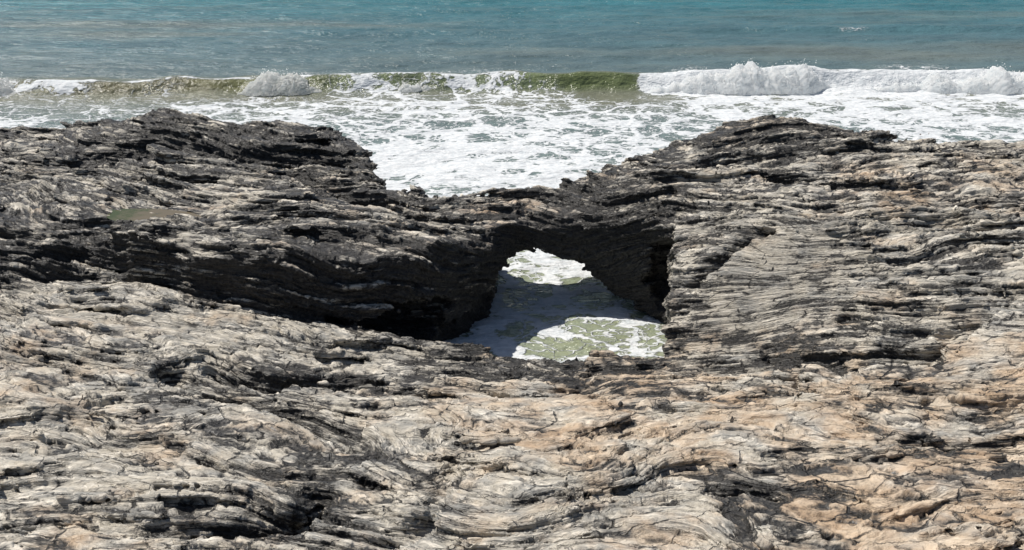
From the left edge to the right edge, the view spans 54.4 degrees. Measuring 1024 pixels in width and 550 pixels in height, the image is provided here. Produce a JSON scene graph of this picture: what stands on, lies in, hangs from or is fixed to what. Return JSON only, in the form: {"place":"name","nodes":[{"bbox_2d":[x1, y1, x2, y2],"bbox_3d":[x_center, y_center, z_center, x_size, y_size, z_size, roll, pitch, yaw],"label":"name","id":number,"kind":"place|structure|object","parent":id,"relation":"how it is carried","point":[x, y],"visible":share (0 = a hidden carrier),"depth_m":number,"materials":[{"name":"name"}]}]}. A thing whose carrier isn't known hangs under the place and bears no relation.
{"place":"outdoors","nodes":[
{"label":"outdoors","id":0,"kind":"place"},
{"bbox_2d":[0,108,1023,549],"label":"rocky shore","id":1,"kind":"structure","parent":0,"point":[260,354],"depth_m":21.25,"materials":[{"name":"grey stone"}]},
{"bbox_2d":[107,209,200,220],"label":"tide pool","id":2,"kind":"structure","parent":1,"relation":"on","point":[132,214],"depth_m":27.80,"materials":[{"name":"liquid"}]},
{"bbox_2d":[465,154,673,323],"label":"natural rock arch","id":3,"kind":"structure","parent":1,"relation":"on","point":[603,227],"depth_m":28.70,"materials":[{"name":"grey stone"}]},
{"bbox_2d":[0,0,1023,362],"bbox_3d":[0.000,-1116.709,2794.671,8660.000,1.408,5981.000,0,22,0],"label":"sea","id":4,"kind":"structure","parent":0,"point":[530,92],"depth_m":59.91,"materials":[{"name":"liquid"}]},
{"bbox_2d":[0,78,25,95],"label":"breaking wave","id":5,"kind":"object","parent":4,"relation":"on","point":[6,87],"visible":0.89,"depth_m":58.47,"materials":[{"name":"white liquid"}]},
{"bbox_2d":[227,66,329,95],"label":"breaking wave","id":6,"kind":"object","parent":4,"relation":"on","point":[269,83],"visible":0.94,"depth_m":58.33,"materials":[{"name":"white liquid"}]},
{"bbox_2d":[395,79,435,92],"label":"breaking wave","id":7,"kind":"object","parent":4,"relation":"on","point":[407,88],"visible":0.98,"depth_m":58.96,"materials":[{"name":"white liquid"}]},
{"bbox_2d":[633,57,830,94],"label":"breaking wave","id":8,"kind":"object","parent":4,"relation":"on","point":[750,77],"visible":0.98,"depth_m":58.67,"materials":[{"name":"white liquid"}]},
{"bbox_2d":[853,63,1023,94],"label":"breaking wave","id":9,"kind":"object","parent":4,"relation":"on","point":[999,80],"visible":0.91,"depth_m":59.01,"materials":[{"name":"white liquid"}]}
]}

